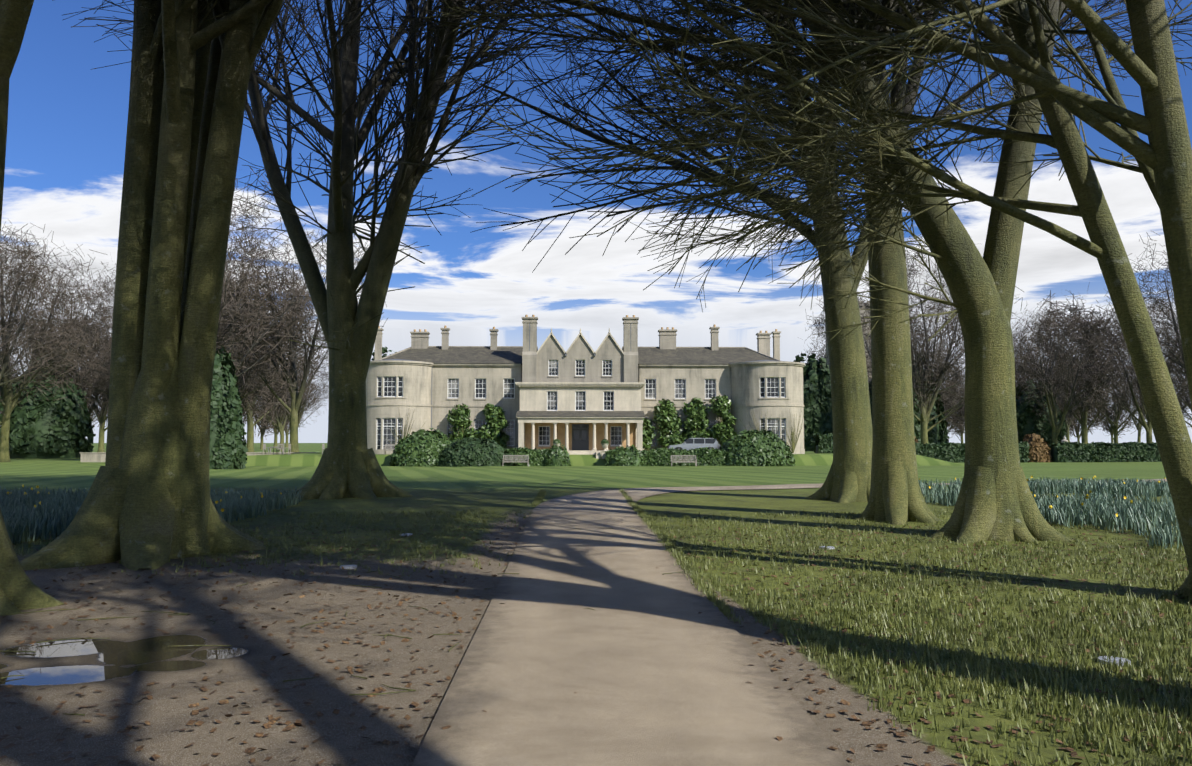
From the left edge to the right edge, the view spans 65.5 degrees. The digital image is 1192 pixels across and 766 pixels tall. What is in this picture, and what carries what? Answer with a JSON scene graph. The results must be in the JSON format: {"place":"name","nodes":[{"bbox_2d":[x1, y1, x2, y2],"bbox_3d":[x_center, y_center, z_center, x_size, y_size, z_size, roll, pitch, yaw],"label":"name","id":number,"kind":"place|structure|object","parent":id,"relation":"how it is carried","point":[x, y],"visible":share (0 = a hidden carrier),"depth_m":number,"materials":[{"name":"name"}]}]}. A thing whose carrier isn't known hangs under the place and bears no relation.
{"place":"outdoors","nodes":[
{"label":"outdoors","id":0,"kind":"place"},
{"bbox_2d":[0,443,1191,765],"bbox_3d":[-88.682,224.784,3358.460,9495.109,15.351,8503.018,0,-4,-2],"label":"ground","id":1,"kind":"structure","parent":0,"point":[112,659],"depth_m":8.54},
{"bbox_2d":[0,0,63,615],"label":"tree","id":2,"kind":"object","parent":1,"relation":"on","point":[20,590],"visible":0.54,"depth_m":9.02,"materials":[{"name":"plant"}]},
{"bbox_2d":[0,353,95,458],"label":"evergreen tree","id":3,"kind":"object","parent":1,"relation":"on","point":[43,427],"visible":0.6,"depth_m":119.49,"materials":[{"name":"green plant"}]},
{"bbox_2d":[0,302,105,413],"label":"park tree","id":4,"kind":"object","parent":1,"relation":"on","point":[46,347],"visible":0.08,"depth_m":138.74,"materials":[{"name":"brown wood"}]},
{"bbox_2d":[0,231,107,402],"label":"park tree","id":5,"kind":"object","parent":1,"relation":"on","point":[19,329],"visible":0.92,"depth_m":92.71,"materials":[{"name":"plant"}]},
{"bbox_2d":[0,222,110,461],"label":"park tree","id":6,"kind":"object","parent":1,"relation":"on","point":[10,402],"visible":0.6,"depth_m":99.24,"materials":[{"name":"brown wood"}]},
{"bbox_2d":[0,262,114,417],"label":"park tree","id":7,"kind":"object","parent":1,"relation":"on","point":[84,328],"visible":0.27,"depth_m":124.57,"materials":[{"name":"brown wood"}]},
{"bbox_2d":[55,313,109,422],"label":"park tree","id":8,"kind":"object","parent":1,"relation":"on","point":[92,384],"visible":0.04,"depth_m":175.68,"materials":[{"name":"brown wood"}]},
{"bbox_2d":[54,313,111,451],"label":"tree","id":9,"kind":"object","parent":1,"relation":"on","point":[101,419],"visible":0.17,"depth_m":176.82,"materials":[{"name":"brown wood"}]},
{"bbox_2d":[55,263,231,414],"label":"park tree","id":10,"kind":"object","parent":1,"relation":"on","point":[103,377],"visible":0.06,"depth_m":110.14,"materials":[{"name":"brown wood"}]},
{"bbox_2d":[0,484,305,543],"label":"daffodils","id":11,"kind":"object","parent":1,"relation":"on","point":[34,513],"visible":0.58,"depth_m":18.27,"materials":[{"name":"green plant"}]},
{"bbox_2d":[80,452,316,461],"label":"garden wall","id":12,"kind":"structure","parent":1,"relation":"on","point":[93,456],"depth_m":97.85,"materials":[{"name":"stone"}]},
{"bbox_2d":[115,166,314,394],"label":"park tree","id":13,"kind":"object","parent":1,"relation":"on","point":[235,314],"visible":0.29,"depth_m":93.51,"materials":[{"name":"plant"}]},
{"bbox_2d":[209,346,248,468],"bbox_3d":[-26.937,3.845,65.160,4.929,13.293,4.946,0,-4,-2],"label":"conifer tree","id":14,"kind":"object","parent":1,"relation":"on","point":[228,449],"visible":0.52,"depth_m":64.06,"materials":[{"name":"green plant"}]},
{"bbox_2d":[237,332,281,411],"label":"park tree","id":15,"kind":"object","parent":1,"relation":"on","point":[261,391],"visible":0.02,"depth_m":158.11,"materials":[{"name":"brown wood"}]},
{"bbox_2d":[218,261,307,406],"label":"park tree","id":16,"kind":"object","parent":1,"relation":"on","point":[248,380],"visible":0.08,"depth_m":125.23,"materials":[{"name":"brown wood"}]},
{"bbox_2d":[263,444,268,454],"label":"garden chair","id":17,"kind":"object","parent":1,"relation":"on","point":[264,446],"visible":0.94,"depth_m":83.66,"materials":[{"name":"grey wood"}]},
{"bbox_2d":[215,258,324,417],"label":"park tree","id":18,"kind":"object","parent":1,"relation":"on","point":[240,380],"visible":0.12,"depth_m":117.42,"materials":[{"name":"brown wood"}]},
{"bbox_2d":[254,380,285,448],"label":"tree","id":19,"kind":"object","parent":1,"relation":"on","point":[262,432],"visible":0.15,"depth_m":282.11,"materials":[{"name":"brown plant"}]},
{"bbox_2d":[221,272,328,451],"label":"tree","id":20,"kind":"object","parent":1,"relation":"on","point":[250,434],"visible":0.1,"depth_m":158.51,"materials":[{"name":"brown wood"}]},
{"bbox_2d":[270,447,283,454],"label":"garden table","id":21,"kind":"object","parent":1,"relation":"on","point":[273,449],"visible":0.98,"depth_m":83.52,"materials":[{"name":"grey wood"}]},
{"bbox_2d":[257,366,311,446],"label":"tree","id":22,"kind":"object","parent":1,"relation":"on","point":[276,431],"visible":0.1,"depth_m":330.85,"materials":[{"name":"brown plant"}]},
{"bbox_2d":[244,335,328,450],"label":"park tree","id":23,"kind":"object","parent":1,"relation":"on","point":[280,428],"visible":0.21,"depth_m":224.29,"materials":[{"name":"brown plant"}]},
{"bbox_2d":[283,444,290,454],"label":"garden chair","id":24,"kind":"object","parent":1,"relation":"on","point":[289,446],"visible":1,"depth_m":83.92,"materials":[{"name":"grey wood"}]},
{"bbox_2d":[257,339,328,426],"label":"park tree","id":25,"kind":"object","parent":1,"relation":"on","point":[306,398],"visible":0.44,"depth_m":171.23,"materials":[{"name":"brown wood"}]},
{"bbox_2d":[282,398,320,446],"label":"tree","id":26,"kind":"object","parent":1,"relation":"on","point":[287,431],"visible":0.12,"depth_m":402.95,"materials":[{"name":"plant"}]},
{"bbox_2d":[218,207,387,451],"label":"park tree","id":27,"kind":"object","parent":1,"relation":"on","point":[290,380],"visible":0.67,"depth_m":101.34,"materials":[{"name":"plant"}]},
{"bbox_2d":[20,0,649,569],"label":"tree","id":28,"kind":"object","parent":1,"relation":"on","point":[148,502],"visible":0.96,"depth_m":12.97,"materials":[{"name":"plant"}]},
{"bbox_2d":[52,0,646,499],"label":"tree","id":29,"kind":"object","parent":1,"relation":"on","point":[348,464],"visible":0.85,"depth_m":24.08,"materials":[{"name":"plant"}]},
{"bbox_2d":[371,347,395,360],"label":"evergreen tree","id":30,"kind":"object","parent":1,"relation":"on","point":[384,349],"depth_m":148.87,"materials":[{"name":"green plant"}]},
{"bbox_2d":[384,444,396,454],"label":"terrace bench","id":31,"kind":"object","parent":1,"relation":"on","point":[389,447],"depth_m":84.26,"materials":[{"name":"grey wood"}]},
{"bbox_2d":[389,428,452,466],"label":"dome bush","id":32,"kind":"object","parent":1,"relation":"on","point":[421,448],"visible":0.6,"depth_m":79.89,"materials":[{"name":"green plant"}]},
{"bbox_2d":[446,403,479,441],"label":"magnolia shrub","id":33,"kind":"object","parent":1,"relation":"on","point":[459,417],"visible":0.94,"depth_m":88.11,"materials":[{"name":"green plant"}]},
{"bbox_2d":[436,436,513,466],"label":"dome bush","id":34,"kind":"object","parent":1,"relation":"on","point":[469,452],"visible":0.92,"depth_m":78.87,"materials":[{"name":"green plant"}]},
{"bbox_2d":[476,403,509,447],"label":"magnolia shrub","id":35,"kind":"object","parent":1,"relation":"on","point":[495,421],"visible":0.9,"depth_m":88.23,"materials":[{"name":"green plant"}]},
{"bbox_2d":[503,455,528,465],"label":"bench","id":36,"kind":"object","parent":1,"relation":"on","point":[521,457],"visible":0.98,"depth_m":79.45,"materials":[{"name":"grey wood"}]},
{"bbox_2d":[504,447,552,465],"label":"hedge","id":37,"kind":"object","parent":1,"relation":"on","point":[537,457],"visible":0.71,"depth_m":80.55,"materials":[{"name":"green plant"}]},
{"bbox_2d":[544,444,570,465],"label":"bush","id":38,"kind":"object","parent":1,"relation":"on","point":[559,456],"visible":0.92,"depth_m":80.25,"materials":[{"name":"green plant"}]},
{"bbox_2d":[366,315,804,458],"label":"manor house","id":39,"kind":"structure","parent":1,"relation":"on","point":[579,396],"depth_m":89.42,"materials":[{"name":"stone"}]},
{"bbox_2d":[0,521,1191,765],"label":"leaf litter","id":40,"kind":"object","parent":1,"relation":"on","point":[408,717],"visible":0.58,"depth_m":7.38,"materials":[{"name":"brown plant"}]},
{"bbox_2d":[0,528,1191,749],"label":"fallen twigs","id":41,"kind":"object","parent":1,"relation":"on","point":[490,588],"visible":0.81,"depth_m":8.57,"materials":[{"name":"brown wood"}]},
{"bbox_2d":[12,489,1191,765],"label":"grass tufts","id":42,"kind":"object","parent":1,"relation":"on","point":[1102,673],"visible":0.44,"depth_m":8.16,"materials":[{"name":"green plant"}]},
{"bbox_2d":[601,443,608,458],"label":"urn","id":43,"kind":"object","parent":1,"relation":"on","point":[604,446],"visible":0.79,"depth_m":82.58,"materials":[{"name":"beige stone"}]},
{"bbox_2d":[610,445,646,465],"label":"bush","id":44,"kind":"object","parent":1,"relation":"on","point":[626,458],"visible":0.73,"depth_m":80.24,"materials":[{"name":"green plant"}]},
{"bbox_2d":[643,418,655,450],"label":"magnolia shrub","id":45,"kind":"object","parent":1,"relation":"on","point":[648,433],"visible":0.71,"depth_m":88.56,"materials":[{"name":"green plant"}]},
{"bbox_2d":[604,447,726,465],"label":"hedge","id":46,"kind":"object","parent":1,"relation":"on","point":[705,456],"visible":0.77,"depth_m":80.83,"materials":[{"name":"green plant"}]},
{"bbox_2d":[653,399,687,448],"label":"magnolia shrub","id":47,"kind":"object","parent":1,"relation":"on","point":[666,419],"visible":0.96,"depth_m":88.72,"materials":[{"name":"green plant"}]},
{"bbox_2d":[671,455,696,465],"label":"bench","id":48,"kind":"object","parent":1,"relation":"on","point":[686,458],"visible":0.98,"depth_m":79.82,"materials":[{"name":"grey wood"}]},
{"bbox_2d":[667,438,720,449],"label":"estate car","id":49,"kind":"object","parent":1,"relation":"on","point":[694,443],"visible":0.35,"depth_m":83.84,"materials":[{"name":"silver metal"}]},
{"bbox_2d":[682,397,709,437],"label":"magnolia shrub","id":50,"kind":"object","parent":1,"relation":"on","point":[696,417],"visible":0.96,"depth_m":89.05,"materials":[{"name":"green plant"}]},
{"bbox_2d":[707,395,736,445],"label":"magnolia shrub","id":51,"kind":"object","parent":1,"relation":"on","point":[722,431],"visible":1,"depth_m":88.86,"materials":[{"name":"green plant"}]},
{"bbox_2d":[340,533,1130,666],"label":"drive light plates","id":52,"kind":"object","parent":1,"relation":"on","point":[1100,658],"visible":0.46,"depth_m":7.03,"materials":[{"name":"grey metal"}]},
{"bbox_2d":[298,0,1191,542],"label":"tree","id":53,"kind":"object","parent":1,"relation":"on","point":[996,500],"visible":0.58,"depth_m":15.42,"materials":[{"name":"plant"}]},
{"bbox_2d":[719,429,795,465],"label":"dome bush","id":54,"kind":"object","parent":1,"relation":"on","point":[755,447],"visible":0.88,"depth_m":80.41,"materials":[{"name":"green plant"}]},
{"bbox_2d":[424,0,1191,595],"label":"tree","id":55,"kind":"object","parent":1,"relation":"on","point":[1164,154],"visible":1,"depth_m":10.38,"materials":[{"name":"plant"}]},
{"bbox_2d":[612,0,1009,524],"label":"tree","id":56,"kind":"object","parent":1,"relation":"on","point":[895,496],"visible":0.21,"depth_m":18.32,"materials":[{"name":"plant"}]},
{"bbox_2d":[798,327,825,367],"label":"park tree","id":57,"kind":"object","parent":1,"relation":"on","point":[821,350],"visible":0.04,"depth_m":197.06,"materials":[{"name":"brown wood"}]},
{"bbox_2d":[793,353,832,450],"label":"evergreen tree","id":58,"kind":"object","parent":1,"relation":"on","point":[818,417],"visible":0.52,"depth_m":125.58,"materials":[{"name":"green plant"}]},
{"bbox_2d":[442,0,1191,502],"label":"tree","id":59,"kind":"object","parent":1,"relation":"on","point":[848,478],"visible":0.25,"depth_m":23.42,"materials":[{"name":"plant"}]},
{"bbox_2d":[823,301,871,382],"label":"tree","id":60,"kind":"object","parent":1,"relation":"on","point":[861,311],"depth_m":149.06,"materials":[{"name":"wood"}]},
{"bbox_2d":[803,282,924,381],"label":"park tree","id":61,"kind":"object","parent":1,"relation":"on","point":[819,324],"visible":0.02,"depth_m":151.84,"materials":[{"name":"plant"}]},
{"bbox_2d":[868,371,929,443],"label":"evergreen tree","id":62,"kind":"object","parent":1,"relation":"on","point":[917,432],"visible":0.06,"depth_m":116.94,"materials":[{"name":"green plant"}]},
{"bbox_2d":[813,433,1029,462],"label":"hedge","id":63,"kind":"object","parent":1,"relation":"on","point":[953,452],"visible":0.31,"depth_m":94.56,"materials":[{"name":"green plant"}]},
{"bbox_2d":[912,355,948,443],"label":"evergreen tree","id":64,"kind":"object","parent":1,"relation":"on","point":[937,433],"visible":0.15,"depth_m":133.30,"materials":[{"name":"green plant"}]},
{"bbox_2d":[913,347,963,421],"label":"park tree","id":65,"kind":"object","parent":1,"relation":"on","point":[940,393],"visible":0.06,"depth_m":224.03,"materials":[{"name":"brown wood"}]},
{"bbox_2d":[857,229,1023,443],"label":"park tree","id":66,"kind":"object","parent":1,"relation":"on","point":[922,397],"visible":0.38,"depth_m":108.46,"materials":[{"name":"brown wood"}]},
{"bbox_2d":[861,272,1030,430],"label":"park tree","id":67,"kind":"object","parent":1,"relation":"on","point":[930,396],"visible":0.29,"depth_m":120.97,"materials":[{"name":"brown wood"}]},
{"bbox_2d":[933,361,964,435],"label":"tree","id":68,"kind":"object","parent":1,"relation":"on","point":[952,427],"visible":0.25,"depth_m":307.39,"materials":[{"name":"brown plant"}]},
{"bbox_2d":[947,386,964,443],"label":"tree","id":69,"kind":"object","parent":1,"relation":"on","point":[961,430],"visible":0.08,"depth_m":387.24,"materials":[{"name":"plant"}]},
{"bbox_2d":[960,305,1113,409],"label":"park tree","id":70,"kind":"object","parent":1,"relation":"on","point":[1049,344],"visible":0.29,"depth_m":140.07,"materials":[{"name":"brown wood"}]},
{"bbox_2d":[1022,433,1051,461],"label":"shrub","id":71,"kind":"object","parent":1,"relation":"on","point":[1039,450],"visible":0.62,"depth_m":97.28,"materials":[{"name":"brown plant"}]},
{"bbox_2d":[1015,379,1066,445],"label":"evergreen tree","id":72,"kind":"object","parent":1,"relation":"on","point":[1026,417],"visible":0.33,"depth_m":127.06,"materials":[{"name":"green plant"}]},
{"bbox_2d":[1019,343,1079,408],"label":"park tree","id":73,"kind":"object","parent":1,"relation":"on","point":[1045,363],"depth_m":241.14,"materials":[{"name":"brown wood"}]},
{"bbox_2d":[918,476,1182,548],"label":"daffodils","id":74,"kind":"object","parent":1,"relation":"on","point":[1098,507],"visible":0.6,"depth_m":18.81,"materials":[{"name":"green plant"}]},
{"bbox_2d":[1026,356,1080,426],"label":"park tree","id":75,"kind":"object","parent":1,"relation":"on","point":[1062,399],"visible":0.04,"depth_m":228.35,"materials":[{"name":"brown plant"}]},
{"bbox_2d":[1047,369,1080,441],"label":"tree","id":76,"kind":"object","parent":1,"relation":"on","point":[1067,430],"visible":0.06,"depth_m":321.42,"materials":[{"name":"brown plant"}]},
{"bbox_2d":[1011,282,1140,443],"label":"park tree","id":77,"kind":"object","parent":1,"relation":"on","point":[1048,388],"visible":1,"depth_m":118.05,"materials":[{"name":"brown wood"}]},
{"bbox_2d":[1029,290,1137,443],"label":"tree","id":78,"kind":"object","parent":1,"relation":"on","point":[1083,422],"visible":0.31,"depth_m":171.60,"materials":[{"name":"brown wood"}]},
{"bbox_2d":[1069,400,1109,441],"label":"tree","id":79,"kind":"object","parent":1,"relation":"on","point":[1077,428],"visible":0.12,"depth_m":363.82,"materials":[{"name":"plant"}]},
{"bbox_2d":[1049,441,1161,461],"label":"hedge","id":80,"kind":"object","parent":1,"relation":"on","point":[1134,451],"visible":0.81,"depth_m":97.83,"materials":[{"name":"green plant"}]},
{"bbox_2d":[1070,330,1146,442],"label":"park tree","id":81,"kind":"object","parent":1,"relation":"on","point":[1115,427],"visible":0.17,"depth_m":191.96,"materials":[{"name":"brown plant"}]},
{"bbox_2d":[1095,392,1137,443],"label":"tree","id":82,"kind":"object","parent":1,"relation":"on","point":[1109,428],"visible":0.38,"depth_m":380.93,"materials":[{"name":"plant"}]},
{"bbox_2d":[1115,367,1146,442],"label":"park tree","id":83,"kind":"object","parent":1,"relation":"on","point":[1139,434],"visible":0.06,"depth_m":227.33,"materials":[{"name":"brown plant"}]},
{"bbox_2d":[1075,277,1190,443],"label":"park tree","id":84,"kind":"object","parent":1,"relation":"on","point":[1148,427],"visible":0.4,"depth_m":123.14,"materials":[{"name":"brown wood"}]},
{"bbox_2d":[1096,231,1191,427],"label":"park tree","id":85,"kind":"object","parent":1,"relation":"on","point":[1177,339],"visible":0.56,"depth_m":112.89,"materials":[{"name":"plant"}]},
{"bbox_2d":[1143,373,1189,429],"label":"tree","id":86,"kind":"object","parent":1,"relation":"on","point":[1183,403],"visible":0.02,"depth_m":336.20,"materials":[{"name":"brown plant"}]},
{"bbox_2d":[1148,294,1189,395],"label":"park tree","id":87,"kind":"object","parent":1,"relation":"on","point":[1168,339],"visible":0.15,"depth_m":138.31,"materials":[{"name":"brown wood"}]},
{"bbox_2d":[1161,331,1191,426],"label":"park tree","id":88,"kind":"object","parent":1,"relation":"on","point":[1186,402],"visible":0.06,"depth_m":191.83,"materials":[{"name":"brown wood"}]},
{"bbox_2d":[0,0,1191,442],"label":"sky","id":89,"kind":"structure","parent":0,"point":[67,125],"materials":[{"name":"blue"}]},
{"bbox_2d":[412,479,1166,765],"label":"path","id":90,"kind":"structure","parent":0,"point":[646,662],"depth_m":6.58,"materials":[{"name":"beige concrete"}]}
]}

